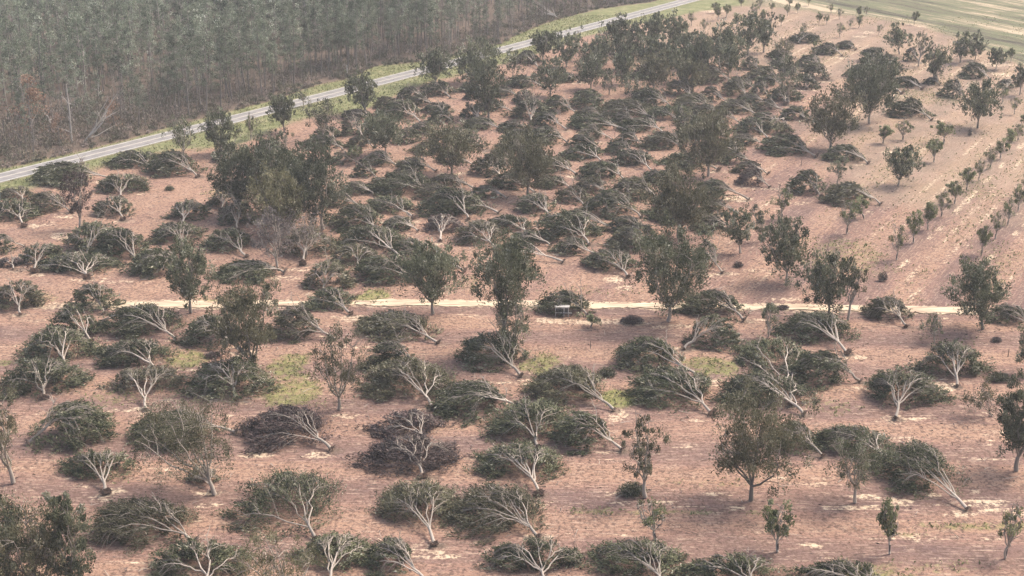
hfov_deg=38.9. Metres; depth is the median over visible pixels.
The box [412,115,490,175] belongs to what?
orchard tree
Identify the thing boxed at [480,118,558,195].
orchard tree
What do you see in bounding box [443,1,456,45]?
pine tree
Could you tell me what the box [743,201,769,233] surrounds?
orchard tree
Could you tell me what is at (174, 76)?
pine tree
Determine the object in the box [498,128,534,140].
fallen tree
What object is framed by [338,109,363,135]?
fallen tree
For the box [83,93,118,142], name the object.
dead tree
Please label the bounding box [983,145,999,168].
sapling
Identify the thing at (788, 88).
orchard tree
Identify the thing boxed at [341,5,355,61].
pine tree
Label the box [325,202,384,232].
fallen tree
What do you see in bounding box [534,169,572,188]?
fallen tree
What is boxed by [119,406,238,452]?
fallen tree
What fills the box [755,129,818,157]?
fallen tree
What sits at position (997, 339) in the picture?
branch clump
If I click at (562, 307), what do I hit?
equipment frame
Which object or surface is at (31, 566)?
orchard tree
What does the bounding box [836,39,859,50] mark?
fallen tree
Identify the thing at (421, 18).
pine tree
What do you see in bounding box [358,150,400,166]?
fallen tree
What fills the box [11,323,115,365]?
fallen tree
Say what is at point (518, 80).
fallen tree
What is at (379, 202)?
fallen tree
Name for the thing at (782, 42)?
orchard tree
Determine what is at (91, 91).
pine tree
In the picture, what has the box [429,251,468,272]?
fallen tree
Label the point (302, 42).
pine tree
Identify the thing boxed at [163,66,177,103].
pine tree
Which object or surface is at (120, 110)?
bare tree
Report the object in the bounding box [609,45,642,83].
orchard tree
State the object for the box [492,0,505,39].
pine tree
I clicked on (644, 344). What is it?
fallen tree
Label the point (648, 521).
sapling
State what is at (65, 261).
fallen tree
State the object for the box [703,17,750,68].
orchard tree
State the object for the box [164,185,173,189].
branch clump
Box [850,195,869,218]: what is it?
sapling
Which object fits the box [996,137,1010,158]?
sapling
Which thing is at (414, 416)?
fallen tree
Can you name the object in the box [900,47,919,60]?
fallen tree
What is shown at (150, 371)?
fallen tree
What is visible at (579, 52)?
orchard tree
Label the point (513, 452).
fallen tree
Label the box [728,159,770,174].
fallen tree
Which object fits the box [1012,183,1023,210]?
sapling
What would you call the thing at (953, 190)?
sapling
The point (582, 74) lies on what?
orchard tree
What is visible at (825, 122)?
orchard tree
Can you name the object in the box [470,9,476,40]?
pine tree
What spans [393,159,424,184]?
fallen tree
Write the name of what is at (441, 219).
fallen tree
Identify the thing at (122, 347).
fallen tree
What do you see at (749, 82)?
fallen tree
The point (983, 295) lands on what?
orchard tree
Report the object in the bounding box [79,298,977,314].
sandy track
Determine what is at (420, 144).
fallen tree
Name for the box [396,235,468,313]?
orchard tree
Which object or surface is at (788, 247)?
orchard tree
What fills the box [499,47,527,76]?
orchard tree
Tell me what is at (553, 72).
orchard tree
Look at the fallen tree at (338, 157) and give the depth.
298.10 m
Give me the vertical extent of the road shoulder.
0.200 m
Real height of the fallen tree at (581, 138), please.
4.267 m
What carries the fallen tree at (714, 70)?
on the ground
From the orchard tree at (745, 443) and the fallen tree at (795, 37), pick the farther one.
the fallen tree at (795, 37)
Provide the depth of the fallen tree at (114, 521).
155.45 m
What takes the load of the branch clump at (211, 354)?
on the ground
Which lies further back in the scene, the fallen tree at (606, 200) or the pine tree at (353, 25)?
the pine tree at (353, 25)
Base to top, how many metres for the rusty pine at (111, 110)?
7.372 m
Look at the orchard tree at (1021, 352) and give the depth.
196.41 m
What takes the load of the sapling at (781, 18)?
on the ground
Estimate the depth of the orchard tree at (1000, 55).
385.73 m
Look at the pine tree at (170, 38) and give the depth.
338.57 m
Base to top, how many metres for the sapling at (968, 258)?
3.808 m
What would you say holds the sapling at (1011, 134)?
on the ground
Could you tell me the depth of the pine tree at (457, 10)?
427.60 m
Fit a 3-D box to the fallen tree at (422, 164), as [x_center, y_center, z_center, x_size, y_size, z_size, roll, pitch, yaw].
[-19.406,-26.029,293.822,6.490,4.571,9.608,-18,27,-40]
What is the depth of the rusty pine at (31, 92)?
313.28 m
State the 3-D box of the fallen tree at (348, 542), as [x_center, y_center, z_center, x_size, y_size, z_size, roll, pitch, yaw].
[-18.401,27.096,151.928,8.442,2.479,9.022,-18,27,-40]
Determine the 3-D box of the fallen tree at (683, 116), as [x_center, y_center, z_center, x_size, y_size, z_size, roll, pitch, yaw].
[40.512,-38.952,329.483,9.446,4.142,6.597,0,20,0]
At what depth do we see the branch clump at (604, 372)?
196.21 m
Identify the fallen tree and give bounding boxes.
[0,185,36,201]
[0,196,43,227]
[0,233,25,254]
[0,246,31,269]
[0,277,51,314]
[0,343,97,404]
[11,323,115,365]
[18,242,65,272]
[19,393,121,456]
[25,154,114,191]
[26,248,126,279]
[27,186,72,214]
[42,303,107,341]
[53,447,141,494]
[57,206,134,255]
[63,265,125,313]
[76,493,203,556]
[82,363,197,411]
[84,301,189,340]
[85,227,154,262]
[86,335,181,368]
[91,195,137,220]
[92,168,152,196]
[98,149,162,169]
[116,247,197,279]
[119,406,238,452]
[138,148,213,178]
[145,219,208,246]
[146,526,256,575]
[160,198,212,222]
[166,313,241,352]
[167,354,285,400]
[179,467,221,491]
[196,226,252,257]
[204,180,250,211]
[206,258,288,285]
[211,465,346,546]
[212,137,241,162]
[216,194,258,229]
[233,402,347,455]
[253,138,283,156]
[263,291,337,344]
[268,221,341,264]
[286,529,376,575]
[298,248,358,289]
[298,286,358,315]
[301,133,344,150]
[313,126,342,139]
[322,223,408,258]
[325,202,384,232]
[325,242,383,265]
[327,192,365,206]
[329,150,361,165]
[335,180,375,195]
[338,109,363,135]
[339,134,373,148]
[340,108,374,118]
[340,429,469,479]
[346,253,414,286]
[347,161,378,176]
[352,167,437,197]
[352,303,443,343]
[352,353,457,409]
[354,324,414,369]
[355,407,456,438]
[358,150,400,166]
[363,529,423,575]
[364,476,471,545]
[365,194,417,219]
[372,95,395,108]
[374,94,430,121]
[379,212,418,231]
[383,237,426,256]
[391,121,422,144]
[391,151,437,171]
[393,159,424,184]
[396,83,428,99]
[402,141,438,155]
[407,90,436,105]
[410,121,429,133]
[410,179,445,199]
[411,177,495,219]
[419,79,462,98]
[419,101,454,112]
[419,213,463,241]
[423,478,555,546]
[424,98,453,122]
[425,375,514,428]
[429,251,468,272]
[432,151,475,165]
[432,173,475,188]
[435,185,501,213]
[449,219,508,249]
[450,315,536,377]
[455,103,486,117]
[456,81,480,91]
[461,116,498,131]
[463,130,487,150]
[463,438,569,496]
[467,185,508,200]
[468,153,507,177]
[473,534,592,575]
[477,392,581,448]
[478,98,512,111]
[482,149,513,164]
[484,171,535,192]
[487,213,537,232]
[492,134,524,152]
[493,86,515,98]
[496,119,525,132]
[498,70,544,88]
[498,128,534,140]
[499,95,548,122]
[501,239,565,262]
[503,226,553,245]
[510,189,561,219]
[511,88,533,104]
[512,49,541,69]
[516,363,616,411]
[523,126,569,142]
[527,109,568,130]
[529,279,595,317]
[530,203,605,245]
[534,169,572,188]
[536,94,574,113]
[540,156,577,174]
[543,400,629,455]
[547,231,592,255]
[551,70,578,82]
[554,179,593,207]
[558,143,603,162]
[563,112,628,132]
[564,129,601,147]
[564,208,615,228]
[567,88,605,107]
[571,106,598,115]
[571,170,610,192]
[572,182,643,219]
[573,160,623,182]
[575,536,689,575]
[576,122,612,140]
[579,248,641,277]
[593,97,655,118]
[597,221,673,256]
[599,136,630,153]
[600,214,654,233]
[603,171,658,202]
[606,149,658,170]
[607,127,642,146]
[609,331,705,374]
[610,108,631,123]
[613,117,664,132]
[616,363,715,418]
[626,84,671,108]
[630,68,651,79]
[632,125,684,150]
[636,103,691,124]
[638,204,727,228]
[640,169,684,186]
[653,149,722,170]
[662,77,696,96]
[667,550,796,575]
[669,114,742,138]
[671,90,712,110]
[671,109,698,126]
[673,126,707,140]
[678,288,751,321]
[678,312,743,351]
[688,210,730,233]
[689,59,729,84]
[689,99,715,114]
[691,234,725,273]
[692,178,750,202]
[699,141,746,155]
[700,85,725,102]
[703,195,739,216]
[704,367,825,416]
[706,109,739,123]
[709,97,754,113]
[711,144,757,165]
[719,67,753,95]
[719,74,753,87]
[724,330,808,405]
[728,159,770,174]
[729,89,770,103]
[730,116,771,138]
[731,132,765,146]
[734,164,771,187]
[741,53,761,69]
[741,60,779,81]
[746,111,786,123]
[750,95,786,111]
[751,80,772,94]
[755,74,777,85]
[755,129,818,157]
[757,419,826,457]
[758,109,795,134]
[762,85,806,104]
[763,308,862,354]
[764,49,795,58]
[767,56,795,68]
[775,335,862,391]
[776,105,808,121]
[777,66,799,76]
[783,169,830,197]
[785,557,880,575]
[786,28,825,43]
[791,73,819,89]
[794,51,822,66]
[796,62,831,80]
[798,423,897,462]
[809,40,842,55]
[816,181,883,208]
[821,143,869,164]
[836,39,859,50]
[840,64,874,76]
[843,79,915,93]
[858,291,914,327]
[859,47,888,62]
[860,437,978,510]
[863,363,960,419]
[872,52,908,71]
[883,96,945,120]
[895,75,925,89]
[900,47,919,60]
[904,339,996,386]
[921,76,941,85]
[934,73,966,98]
[956,61,989,79]
[985,303,1023,323]
[996,75,1019,89]
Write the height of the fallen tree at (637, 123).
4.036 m
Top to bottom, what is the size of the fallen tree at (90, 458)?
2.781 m
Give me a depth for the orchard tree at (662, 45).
377.41 m
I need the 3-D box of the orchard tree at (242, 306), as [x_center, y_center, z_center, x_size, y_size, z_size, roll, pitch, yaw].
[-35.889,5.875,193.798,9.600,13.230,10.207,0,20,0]
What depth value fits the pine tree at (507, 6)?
437.19 m
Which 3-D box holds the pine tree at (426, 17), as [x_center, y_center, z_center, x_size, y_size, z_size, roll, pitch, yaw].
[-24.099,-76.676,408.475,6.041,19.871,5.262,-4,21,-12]
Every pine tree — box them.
[13,94,24,133]
[19,105,30,151]
[29,94,43,127]
[66,72,81,121]
[82,94,97,138]
[89,71,104,117]
[120,65,137,119]
[130,74,145,127]
[135,81,148,124]
[149,78,156,103]
[153,46,167,100]
[161,75,169,108]
[162,30,183,105]
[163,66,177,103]
[168,52,187,114]
[169,60,182,109]
[175,51,193,106]
[184,73,191,100]
[191,30,210,93]
[192,29,216,110]
[209,19,235,96]
[210,36,229,105]
[216,21,240,99]
[229,10,251,89]
[238,24,255,93]
[244,17,272,93]
[252,20,275,89]
[265,41,276,92]
[268,38,280,90]
[280,34,289,80]
[283,8,305,83]
[295,41,307,81]
[296,6,313,70]
[299,16,313,74]
[301,23,314,73]
[307,3,323,66]
[311,16,330,73]
[315,0,340,69]
[320,17,332,64]
[324,0,346,64]
[324,27,333,65]
[326,0,343,64]
[331,44,338,65]
[334,3,351,64]
[334,24,346,63]
[335,4,347,60]
[340,23,352,52]
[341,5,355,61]
[343,17,353,67]
[344,0,361,56]
[346,0,358,55]
[346,7,365,72]
[349,15,361,67]
[357,0,372,65]
[360,0,375,54]
[364,0,377,54]
[365,16,380,60]
[381,0,397,47]
[383,13,394,53]
[386,8,396,51]
[387,0,404,55]
[400,17,409,49]
[405,0,422,45]
[406,22,413,58]
[412,0,431,45]
[416,0,434,50]
[417,0,434,50]
[422,2,435,43]
[425,14,434,51]
[429,1,438,43]
[434,24,440,42]
[441,0,454,41]
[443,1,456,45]
[447,0,457,33]
[454,0,464,35]
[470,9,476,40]
[475,0,481,33]
[476,0,483,35]
[482,6,489,42]
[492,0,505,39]
[492,1,505,32]
[501,0,514,30]
[524,0,536,24]
[526,0,534,24]
[544,0,551,18]
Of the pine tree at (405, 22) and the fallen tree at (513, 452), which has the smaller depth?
the fallen tree at (513, 452)
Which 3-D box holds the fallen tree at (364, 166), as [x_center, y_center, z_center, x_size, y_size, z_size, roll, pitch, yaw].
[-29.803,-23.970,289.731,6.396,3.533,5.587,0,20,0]
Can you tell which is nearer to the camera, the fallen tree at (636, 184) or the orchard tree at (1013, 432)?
the orchard tree at (1013, 432)
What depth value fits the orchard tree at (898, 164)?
280.73 m
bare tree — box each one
[26,114,36,151]
[48,94,59,129]
[54,90,66,129]
[64,98,76,129]
[65,93,77,123]
[75,86,92,125]
[117,94,127,126]
[120,92,126,119]
[178,58,194,114]
[192,68,203,107]
[250,66,257,91]
[278,59,287,90]
[378,20,388,55]
[440,23,446,48]
[443,15,456,50]
[452,11,461,41]
[491,13,497,37]
[494,9,503,37]
[517,1,526,25]
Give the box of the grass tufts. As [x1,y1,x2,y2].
[0,14,1023,575]
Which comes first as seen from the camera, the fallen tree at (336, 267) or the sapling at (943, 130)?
the fallen tree at (336, 267)
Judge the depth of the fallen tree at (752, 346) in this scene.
201.05 m
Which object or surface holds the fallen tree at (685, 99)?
on the ground
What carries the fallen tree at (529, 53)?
on the ground
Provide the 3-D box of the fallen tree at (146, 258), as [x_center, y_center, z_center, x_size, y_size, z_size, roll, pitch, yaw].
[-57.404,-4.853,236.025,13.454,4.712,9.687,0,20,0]
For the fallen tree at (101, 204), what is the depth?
264.74 m
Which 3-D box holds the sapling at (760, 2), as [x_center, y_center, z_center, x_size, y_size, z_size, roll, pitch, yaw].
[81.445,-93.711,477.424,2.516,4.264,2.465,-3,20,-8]
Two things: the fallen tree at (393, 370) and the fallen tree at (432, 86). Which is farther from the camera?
the fallen tree at (432, 86)
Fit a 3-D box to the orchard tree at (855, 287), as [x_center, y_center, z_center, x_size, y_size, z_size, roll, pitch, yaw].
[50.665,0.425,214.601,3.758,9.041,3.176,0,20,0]
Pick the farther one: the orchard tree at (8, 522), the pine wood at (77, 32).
the pine wood at (77, 32)
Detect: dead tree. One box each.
[61,84,72,141]
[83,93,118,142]
[536,2,557,18]
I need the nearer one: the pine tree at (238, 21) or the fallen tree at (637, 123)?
the fallen tree at (637, 123)
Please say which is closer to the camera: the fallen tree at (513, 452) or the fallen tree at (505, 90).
the fallen tree at (513, 452)
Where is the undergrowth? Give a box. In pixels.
[0,0,652,167]
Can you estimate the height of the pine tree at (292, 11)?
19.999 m
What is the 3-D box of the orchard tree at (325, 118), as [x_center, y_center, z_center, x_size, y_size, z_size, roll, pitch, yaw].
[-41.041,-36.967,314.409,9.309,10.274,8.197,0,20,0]
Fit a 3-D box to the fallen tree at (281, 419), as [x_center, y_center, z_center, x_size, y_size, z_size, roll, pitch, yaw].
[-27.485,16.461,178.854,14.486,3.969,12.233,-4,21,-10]
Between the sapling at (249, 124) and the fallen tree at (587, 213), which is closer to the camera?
the fallen tree at (587, 213)
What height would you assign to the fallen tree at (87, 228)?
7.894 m
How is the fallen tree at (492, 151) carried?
on the ground
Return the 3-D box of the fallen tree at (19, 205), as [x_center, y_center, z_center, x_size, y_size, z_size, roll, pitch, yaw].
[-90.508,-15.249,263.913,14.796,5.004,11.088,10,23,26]
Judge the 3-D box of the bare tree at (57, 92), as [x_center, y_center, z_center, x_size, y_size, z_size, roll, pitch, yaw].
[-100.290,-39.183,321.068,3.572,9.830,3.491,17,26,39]
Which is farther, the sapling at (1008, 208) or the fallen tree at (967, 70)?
the fallen tree at (967, 70)
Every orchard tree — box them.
[0,380,20,483]
[0,489,85,575]
[0,491,53,575]
[37,490,96,575]
[58,159,95,228]
[127,389,248,499]
[154,234,217,312]
[161,113,203,153]
[198,105,242,152]
[205,133,269,213]
[205,277,281,369]
[222,517,330,575]
[238,131,296,215]
[238,161,313,237]
[245,205,295,266]
[257,140,328,211]
[265,91,297,132]
[267,126,293,159]
[283,133,352,229]
[283,211,335,254]
[289,321,378,409]
[294,88,308,103]
[301,96,341,133]
[341,64,377,109]
[346,109,411,153]
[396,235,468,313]
[409,46,455,81]
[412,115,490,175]
[452,34,511,82]
[453,227,549,352]
[454,57,506,117]
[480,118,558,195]
[493,289,532,352]
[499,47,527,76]
[523,85,543,107]
[528,29,565,58]
[531,53,568,95]
[552,32,579,66]
[565,25,583,56]
[573,53,608,89]
[574,39,591,56]
[579,44,608,74]
[585,30,616,60]
[598,11,632,51]
[599,68,622,94]
[602,32,639,61]
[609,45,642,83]
[619,69,648,95]
[621,19,646,53]
[622,411,671,497]
[624,207,717,321]
[630,45,680,90]
[633,32,664,62]
[637,158,721,239]
[641,11,667,47]
[652,37,682,75]
[661,7,690,46]
[667,36,695,82]
[672,29,705,58]
[674,105,747,178]
[677,56,710,92]
[685,30,724,66]
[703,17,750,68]
[708,369,820,500]
[713,40,747,77]
[718,207,758,252]
[730,10,769,55]
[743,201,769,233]
[755,12,777,52]
[757,210,813,287]
[761,300,780,337]
[767,35,795,56]
[775,53,807,103]
[791,248,856,315]
[804,78,867,148]
[822,424,898,502]
[826,156,851,183]
[836,49,907,123]
[843,262,869,319]
[882,144,926,185]
[883,20,913,53]
[913,31,934,65]
[918,312,943,342]
[921,44,954,78]
[940,253,1012,332]
[951,31,975,62]
[952,75,1010,127]
[958,376,996,416]
[969,29,988,59]
[987,46,1010,68]
[995,368,1023,471]
[1011,63,1023,94]
[1014,321,1023,363]
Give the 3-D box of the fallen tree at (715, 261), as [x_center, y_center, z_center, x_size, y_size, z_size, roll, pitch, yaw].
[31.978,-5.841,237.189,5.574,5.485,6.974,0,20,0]
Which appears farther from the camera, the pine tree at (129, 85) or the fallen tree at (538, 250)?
the pine tree at (129, 85)
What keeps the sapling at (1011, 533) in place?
on the ground
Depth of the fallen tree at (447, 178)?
281.72 m
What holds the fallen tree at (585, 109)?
on the ground
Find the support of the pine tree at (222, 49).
on the ground
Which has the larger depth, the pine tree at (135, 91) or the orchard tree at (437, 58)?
the orchard tree at (437, 58)
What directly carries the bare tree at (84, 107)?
on the ground
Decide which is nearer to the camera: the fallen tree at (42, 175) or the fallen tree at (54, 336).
the fallen tree at (54, 336)
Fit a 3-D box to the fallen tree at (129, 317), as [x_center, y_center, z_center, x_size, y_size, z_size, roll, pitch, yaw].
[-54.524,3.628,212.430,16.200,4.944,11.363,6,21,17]
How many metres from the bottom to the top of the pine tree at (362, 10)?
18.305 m
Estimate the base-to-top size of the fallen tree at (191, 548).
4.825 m
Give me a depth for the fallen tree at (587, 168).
287.18 m
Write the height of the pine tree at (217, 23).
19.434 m
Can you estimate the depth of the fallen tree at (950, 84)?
355.77 m
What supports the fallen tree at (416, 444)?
on the ground
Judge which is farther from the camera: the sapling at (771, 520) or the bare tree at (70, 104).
the bare tree at (70, 104)
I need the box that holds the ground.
[0,0,1023,575]
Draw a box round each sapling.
[245,114,260,139]
[347,145,362,164]
[582,311,601,326]
[634,496,667,539]
[688,12,696,25]
[700,18,708,28]
[713,4,721,18]
[723,3,731,16]
[734,12,742,26]
[750,2,759,11]
[756,0,762,9]
[760,9,766,18]
[761,499,796,551]
[769,2,775,11]
[769,184,794,217]
[778,14,784,22]
[784,3,790,15]
[815,12,822,21]
[836,22,845,36]
[839,199,859,233]
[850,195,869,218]
[856,6,862,14]
[856,14,862,27]
[876,497,899,553]
[877,124,894,142]
[888,224,909,259]
[894,118,914,139]
[905,209,924,242]
[912,11,919,24]
[921,201,938,229]
[926,137,943,161]
[930,120,955,142]
[936,189,951,216]
[945,180,962,203]
[958,166,976,190]
[959,253,970,272]
[975,156,991,179]
[976,225,993,253]
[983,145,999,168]
[990,207,1005,238]
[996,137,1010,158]
[997,500,1023,558]
[999,85,1008,102]
[1002,195,1018,224]
[1006,128,1017,149]
[1008,47,1015,61]
[1008,97,1021,113]
[1012,123,1023,140]
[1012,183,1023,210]
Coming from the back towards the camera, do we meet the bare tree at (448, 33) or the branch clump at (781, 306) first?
the bare tree at (448, 33)
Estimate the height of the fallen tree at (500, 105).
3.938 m
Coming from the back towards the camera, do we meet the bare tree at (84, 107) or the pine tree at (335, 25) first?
the pine tree at (335, 25)
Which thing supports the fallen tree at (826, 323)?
on the ground
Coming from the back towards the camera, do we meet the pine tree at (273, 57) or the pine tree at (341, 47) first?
the pine tree at (341, 47)
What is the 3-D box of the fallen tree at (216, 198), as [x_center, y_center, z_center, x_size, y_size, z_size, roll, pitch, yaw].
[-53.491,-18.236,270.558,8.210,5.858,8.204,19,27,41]
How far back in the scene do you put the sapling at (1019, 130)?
314.69 m
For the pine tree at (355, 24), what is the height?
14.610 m
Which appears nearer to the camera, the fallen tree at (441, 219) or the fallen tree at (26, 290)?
the fallen tree at (26, 290)
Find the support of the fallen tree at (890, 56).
on the ground
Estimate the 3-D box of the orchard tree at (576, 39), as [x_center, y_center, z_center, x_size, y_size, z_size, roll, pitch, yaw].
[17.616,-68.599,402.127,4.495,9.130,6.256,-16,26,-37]
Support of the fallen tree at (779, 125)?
on the ground
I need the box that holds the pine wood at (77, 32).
[0,0,534,127]
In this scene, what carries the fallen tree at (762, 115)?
on the ground
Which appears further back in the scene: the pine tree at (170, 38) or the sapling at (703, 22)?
the sapling at (703, 22)
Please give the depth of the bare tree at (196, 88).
342.71 m
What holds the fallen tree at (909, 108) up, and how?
on the ground
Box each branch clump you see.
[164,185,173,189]
[204,351,221,358]
[596,366,616,377]
[616,480,647,498]
[620,315,643,324]
[733,261,743,267]
[777,304,788,309]
[877,271,887,280]
[987,371,1009,382]
[990,336,1001,341]
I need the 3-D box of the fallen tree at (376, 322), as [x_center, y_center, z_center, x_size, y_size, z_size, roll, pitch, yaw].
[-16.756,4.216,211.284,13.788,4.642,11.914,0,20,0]
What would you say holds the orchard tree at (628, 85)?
on the ground
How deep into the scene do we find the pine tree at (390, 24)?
406.68 m
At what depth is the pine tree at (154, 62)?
346.55 m
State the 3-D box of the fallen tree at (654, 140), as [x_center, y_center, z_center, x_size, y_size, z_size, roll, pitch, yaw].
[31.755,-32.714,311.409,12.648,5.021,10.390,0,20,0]
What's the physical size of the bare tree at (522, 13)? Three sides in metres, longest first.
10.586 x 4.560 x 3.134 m
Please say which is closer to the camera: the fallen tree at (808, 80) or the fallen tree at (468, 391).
the fallen tree at (468, 391)
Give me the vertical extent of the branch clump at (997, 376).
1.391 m
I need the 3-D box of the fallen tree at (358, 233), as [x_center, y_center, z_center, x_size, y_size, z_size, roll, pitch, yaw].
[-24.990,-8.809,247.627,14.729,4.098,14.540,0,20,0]
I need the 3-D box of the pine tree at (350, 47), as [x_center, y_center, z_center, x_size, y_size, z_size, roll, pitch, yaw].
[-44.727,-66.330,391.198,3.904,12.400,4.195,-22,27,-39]
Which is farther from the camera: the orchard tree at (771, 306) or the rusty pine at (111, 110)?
the rusty pine at (111, 110)
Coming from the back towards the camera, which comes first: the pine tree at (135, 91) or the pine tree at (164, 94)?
the pine tree at (164, 94)
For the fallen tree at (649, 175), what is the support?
on the ground
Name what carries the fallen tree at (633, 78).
on the ground
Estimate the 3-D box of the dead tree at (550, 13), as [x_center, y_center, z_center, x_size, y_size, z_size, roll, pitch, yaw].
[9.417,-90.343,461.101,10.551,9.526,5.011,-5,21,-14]
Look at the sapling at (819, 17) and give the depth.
452.25 m
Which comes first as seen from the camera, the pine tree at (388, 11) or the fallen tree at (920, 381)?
the fallen tree at (920, 381)
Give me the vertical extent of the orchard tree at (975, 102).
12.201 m
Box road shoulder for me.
[0,0,699,182]
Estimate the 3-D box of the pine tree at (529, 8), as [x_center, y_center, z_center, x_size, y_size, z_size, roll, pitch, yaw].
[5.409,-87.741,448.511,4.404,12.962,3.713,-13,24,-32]
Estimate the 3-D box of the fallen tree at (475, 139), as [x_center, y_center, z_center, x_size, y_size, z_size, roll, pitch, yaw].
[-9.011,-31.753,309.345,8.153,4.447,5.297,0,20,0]
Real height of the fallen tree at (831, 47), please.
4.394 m
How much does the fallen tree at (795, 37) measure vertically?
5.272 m
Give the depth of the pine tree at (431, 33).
400.75 m
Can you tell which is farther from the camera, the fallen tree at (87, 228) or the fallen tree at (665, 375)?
the fallen tree at (87, 228)
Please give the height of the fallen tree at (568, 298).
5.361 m
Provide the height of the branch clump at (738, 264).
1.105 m
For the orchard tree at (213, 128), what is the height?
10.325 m
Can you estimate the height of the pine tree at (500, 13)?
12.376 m
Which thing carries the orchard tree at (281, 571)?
on the ground
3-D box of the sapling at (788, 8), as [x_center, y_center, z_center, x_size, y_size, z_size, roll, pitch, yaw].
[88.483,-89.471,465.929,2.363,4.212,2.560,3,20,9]
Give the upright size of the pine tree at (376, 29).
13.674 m
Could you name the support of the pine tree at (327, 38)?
on the ground
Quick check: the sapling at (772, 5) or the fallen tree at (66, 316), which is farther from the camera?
the sapling at (772, 5)
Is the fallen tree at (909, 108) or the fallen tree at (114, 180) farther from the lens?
the fallen tree at (909, 108)
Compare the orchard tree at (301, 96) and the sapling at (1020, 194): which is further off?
the orchard tree at (301, 96)
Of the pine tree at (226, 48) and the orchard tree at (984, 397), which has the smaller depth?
the orchard tree at (984, 397)
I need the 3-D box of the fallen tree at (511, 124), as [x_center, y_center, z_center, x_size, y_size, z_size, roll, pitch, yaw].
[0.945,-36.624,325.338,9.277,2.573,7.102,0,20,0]
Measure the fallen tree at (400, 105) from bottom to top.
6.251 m
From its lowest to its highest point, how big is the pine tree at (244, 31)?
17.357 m
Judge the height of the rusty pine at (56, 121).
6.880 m
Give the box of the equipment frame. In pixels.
[555,305,570,316]
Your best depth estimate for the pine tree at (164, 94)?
342.10 m
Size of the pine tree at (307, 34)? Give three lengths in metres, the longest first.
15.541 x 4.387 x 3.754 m
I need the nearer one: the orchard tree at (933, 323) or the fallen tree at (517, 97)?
the orchard tree at (933, 323)
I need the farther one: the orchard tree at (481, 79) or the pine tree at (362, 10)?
the pine tree at (362, 10)
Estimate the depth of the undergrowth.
346.08 m
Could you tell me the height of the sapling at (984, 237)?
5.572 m
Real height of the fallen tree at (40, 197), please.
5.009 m
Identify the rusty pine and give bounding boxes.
[5,74,53,137]
[50,111,68,142]
[105,98,124,127]
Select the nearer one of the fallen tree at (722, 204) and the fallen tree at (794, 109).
the fallen tree at (722, 204)
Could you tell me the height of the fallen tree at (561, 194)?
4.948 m
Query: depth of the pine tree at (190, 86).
337.81 m
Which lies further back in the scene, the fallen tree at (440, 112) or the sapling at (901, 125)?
the fallen tree at (440, 112)
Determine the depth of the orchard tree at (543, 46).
396.95 m
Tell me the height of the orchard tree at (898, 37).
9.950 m
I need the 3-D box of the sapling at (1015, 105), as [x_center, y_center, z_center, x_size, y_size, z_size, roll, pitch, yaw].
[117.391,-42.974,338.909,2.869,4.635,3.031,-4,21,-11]
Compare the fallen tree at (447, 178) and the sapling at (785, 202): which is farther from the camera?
the fallen tree at (447, 178)
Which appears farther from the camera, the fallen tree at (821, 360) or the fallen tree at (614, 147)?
the fallen tree at (614, 147)
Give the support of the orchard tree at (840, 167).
on the ground
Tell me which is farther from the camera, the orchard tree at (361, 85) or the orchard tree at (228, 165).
the orchard tree at (361, 85)
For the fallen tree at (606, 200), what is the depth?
264.47 m
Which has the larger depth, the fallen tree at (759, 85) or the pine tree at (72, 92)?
the fallen tree at (759, 85)
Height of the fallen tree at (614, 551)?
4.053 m
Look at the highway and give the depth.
341.56 m
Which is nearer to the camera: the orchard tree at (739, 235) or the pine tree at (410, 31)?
the orchard tree at (739, 235)
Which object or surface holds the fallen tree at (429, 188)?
on the ground
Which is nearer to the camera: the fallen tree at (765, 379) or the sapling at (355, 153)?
the fallen tree at (765, 379)
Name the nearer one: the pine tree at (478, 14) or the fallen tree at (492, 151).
the fallen tree at (492, 151)
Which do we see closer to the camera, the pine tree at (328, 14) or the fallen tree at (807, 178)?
the fallen tree at (807, 178)
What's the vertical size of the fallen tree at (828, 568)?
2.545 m
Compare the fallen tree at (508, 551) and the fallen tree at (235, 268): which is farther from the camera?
the fallen tree at (235, 268)
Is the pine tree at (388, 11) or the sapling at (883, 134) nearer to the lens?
the sapling at (883, 134)
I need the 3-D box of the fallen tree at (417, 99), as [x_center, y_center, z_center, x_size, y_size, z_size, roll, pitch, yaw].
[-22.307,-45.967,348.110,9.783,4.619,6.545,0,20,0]
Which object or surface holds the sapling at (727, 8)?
on the ground
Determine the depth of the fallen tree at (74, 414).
176.89 m
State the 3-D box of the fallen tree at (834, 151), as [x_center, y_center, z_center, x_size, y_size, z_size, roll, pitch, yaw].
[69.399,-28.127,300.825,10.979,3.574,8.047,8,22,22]
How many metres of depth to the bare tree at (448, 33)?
407.25 m
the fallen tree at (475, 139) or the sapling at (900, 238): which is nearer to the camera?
the sapling at (900, 238)
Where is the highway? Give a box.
[0,0,697,181]
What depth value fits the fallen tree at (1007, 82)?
366.38 m
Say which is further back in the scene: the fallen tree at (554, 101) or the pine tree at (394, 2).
the pine tree at (394, 2)
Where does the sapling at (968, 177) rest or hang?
on the ground
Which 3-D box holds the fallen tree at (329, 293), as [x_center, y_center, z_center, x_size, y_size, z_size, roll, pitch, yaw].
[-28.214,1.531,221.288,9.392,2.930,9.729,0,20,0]
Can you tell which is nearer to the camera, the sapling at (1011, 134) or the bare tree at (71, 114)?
the sapling at (1011, 134)
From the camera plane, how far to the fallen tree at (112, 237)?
242.59 m
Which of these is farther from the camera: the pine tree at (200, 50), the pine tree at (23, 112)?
the pine tree at (200, 50)
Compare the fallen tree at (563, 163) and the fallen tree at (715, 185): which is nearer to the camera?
the fallen tree at (715, 185)
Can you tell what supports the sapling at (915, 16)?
on the ground

